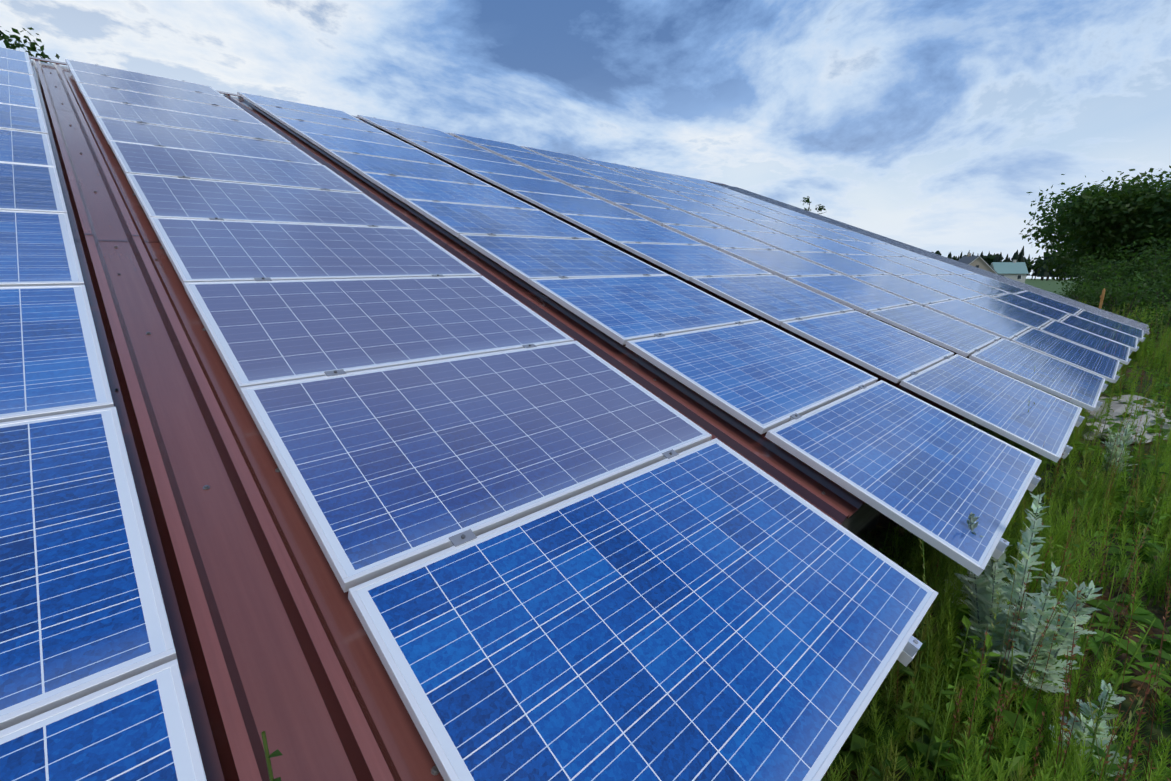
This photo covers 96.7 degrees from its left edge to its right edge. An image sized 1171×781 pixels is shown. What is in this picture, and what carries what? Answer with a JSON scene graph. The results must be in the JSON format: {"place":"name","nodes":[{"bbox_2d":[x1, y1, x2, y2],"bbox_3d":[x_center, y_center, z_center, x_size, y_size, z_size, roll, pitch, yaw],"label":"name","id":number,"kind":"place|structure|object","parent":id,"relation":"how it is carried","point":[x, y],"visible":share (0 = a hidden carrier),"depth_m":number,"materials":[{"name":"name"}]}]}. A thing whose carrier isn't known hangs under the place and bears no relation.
{"place":"outdoors","nodes":[
{"label":"outdoors","id":0,"kind":"place"},
{"bbox_2d":[0,0,1170,278],"label":"sky","id":1,"kind":"structure","parent":0,"point":[928,125],"materials":[{"name":"blue"}]},
{"bbox_2d":[261,279,1170,780],"bbox_3d":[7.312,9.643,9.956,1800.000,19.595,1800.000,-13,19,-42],"label":"ground","id":2,"kind":"structure","parent":0,"point":[1052,287],"depth_m":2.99,"materials":[{"name":"green plant"}]},
{"bbox_2d":[0,26,59,63],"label":"tree","id":3,"kind":"object","parent":2,"relation":"on","point":[7,40],"visible":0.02,"depth_m":15.65,"materials":[{"name":"green plant"}]},
{"bbox_2d":[801,196,825,213],"bbox_3d":[17.007,-10.946,39.908,3.531,7.595,3.697,6,15,25],"label":"tree","id":4,"kind":"object","parent":2,"relation":"on","point":[807,201],"visible":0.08,"depth_m":38.95,"materials":[{"name":"green plant"}]},
{"bbox_2d":[958,253,997,273],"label":"house","id":5,"kind":"structure","parent":2,"relation":"on","point":[980,262],"depth_m":114.19,"materials":[{"name":"metal"}]},
{"bbox_2d":[990,260,1028,282],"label":"house","id":6,"kind":"structure","parent":2,"relation":"on","point":[1015,270],"depth_m":139.69,"materials":[{"name":"metal"}]},
{"bbox_2d":[932,246,1097,280],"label":"treeline","id":7,"kind":"object","parent":2,"relation":"on","point":[989,258],"visible":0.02,"depth_m":296.19,"materials":[{"name":"green plant"}]},
{"bbox_2d":[1049,271,1127,307],"bbox_3d":[20.821,-3.865,21.663,2.457,2.647,2.418,-13,19,-42],"label":"bush","id":8,"kind":"object","parent":2,"relation":"on","point":[1071,291],"visible":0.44,"depth_m":21.73,"materials":[{"name":"green plant"}]},
{"bbox_2d":[1056,246,1123,303],"bbox_3d":[25.406,-5.539,26.112,4.022,3.718,2.650,-13,19,-42],"label":"bush","id":9,"kind":"object","parent":2,"relation":"on","point":[1080,277],"visible":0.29,"depth_m":26.09,"materials":[{"name":"green plant"}]},
{"bbox_2d":[1026,229,1158,283],"bbox_3d":[39.571,-9.872,37.501,11.020,7.177,11.168,-13,19,-42],"label":"tree","id":10,"kind":"object","parent":2,"relation":"on","point":[1064,263],"visible":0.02,"depth_m":38.30,"materials":[{"name":"green plant"}]},
{"bbox_2d":[1019,165,1170,295],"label":"tree","id":11,"kind":"object","parent":2,"relation":"on","point":[1090,220],"visible":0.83,"depth_m":28.58,"materials":[{"name":"green plant"}]},
{"bbox_2d":[1099,288,1105,308],"bbox_3d":[16.453,-2.522,16.683,0.220,1.500,0.093,-13,19,-42],"label":"wooden stake","id":12,"kind":"object","parent":2,"relation":"on","point":[1102,298],"visible":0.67,"depth_m":16.55,"materials":[{"name":"brown wood"}]},
{"bbox_2d":[1062,242,1169,309],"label":"bush","id":13,"kind":"object","parent":2,"relation":"on","point":[1119,267],"visible":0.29,"depth_m":23.85,"materials":[{"name":"green plant"}]},
{"bbox_2d":[1070,251,1168,311],"bbox_3d":[23.999,-4.367,22.440,3.855,3.182,4.678,-13,19,-42],"label":"bush","id":14,"kind":"object","parent":2,"relation":"on","point":[1149,283],"visible":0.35,"depth_m":22.63,"materials":[{"name":"green plant"}]},
{"bbox_2d":[1072,261,1170,321],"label":"bush","id":15,"kind":"object","parent":2,"relation":"on","point":[1111,299],"visible":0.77,"depth_m":17.27,"materials":[{"name":"green plant"}]},
{"bbox_2d":[1074,395,1170,443],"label":"shrub","id":16,"kind":"object","parent":2,"relation":"on","point":[1118,407],"visible":0.38,"depth_m":6.29,"materials":[{"name":"green plant"}]},
{"bbox_2d":[1097,238,1170,321],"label":"bush","id":17,"kind":"object","parent":2,"relation":"on","point":[1168,293],"visible":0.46,"depth_m":18.76,"materials":[{"name":"green plant"}]},
{"bbox_2d":[1101,290,1170,340],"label":"bush","id":18,"kind":"object","parent":2,"relation":"on","point":[1164,322],"visible":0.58,"depth_m":13.34,"materials":[{"name":"green plant"}]},
{"bbox_2d":[1117,243,1169,280],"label":"bush","id":19,"kind":"object","parent":2,"relation":"on","point":[1145,261],"visible":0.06,"depth_m":24.74,"materials":[{"name":"green plant"}]},
{"bbox_2d":[1119,219,1170,312],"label":"bush","id":20,"kind":"object","parent":2,"relation":"on","point":[1156,259],"visible":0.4,"depth_m":22.21,"materials":[{"name":"green plant"}]},
{"bbox_2d":[1129,172,1170,192],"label":"tree","id":21,"kind":"object","parent":2,"relation":"on","point":[1167,184],"visible":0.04,"depth_m":42.43,"materials":[{"name":"green plant"}]},
{"bbox_2d":[841,378,1023,538],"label":"shed walls","id":22,"kind":"structure","parent":0,"point":[863,518],"depth_m":2.65,"materials":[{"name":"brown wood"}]},
{"bbox_2d":[29,56,1045,780],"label":"metal roof","id":23,"kind":"structure","parent":22,"relation":"on","point":[271,640],"depth_m":1.63,"materials":[{"name":"brown metal"}]},
{"bbox_2d":[95,64,1149,665],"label":"mounting rails and clamps","id":24,"kind":"object","parent":22,"relation":"on","point":[909,650],"visible":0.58,"depth_m":2.90,"materials":[{"name":"metal"}]},
{"bbox_2d":[0,47,1143,780],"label":"solar array","id":25,"kind":"object","parent":24,"relation":"on","point":[608,593],"visible":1,"depth_m":2.10,"materials":[{"name":"blue glass"}]},
{"bbox_2d":[710,182,1148,332],"bbox_3d":[8.205,-4.066,14.120,1.820,0.035,11.130,-13,39,-42],"label":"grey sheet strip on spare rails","id":26,"kind":"object","parent":22,"relation":"attached to","point":[1074,303],"visible":0.85,"depth_m":13.09,"materials":[{"name":"grey metal"}]}
]}

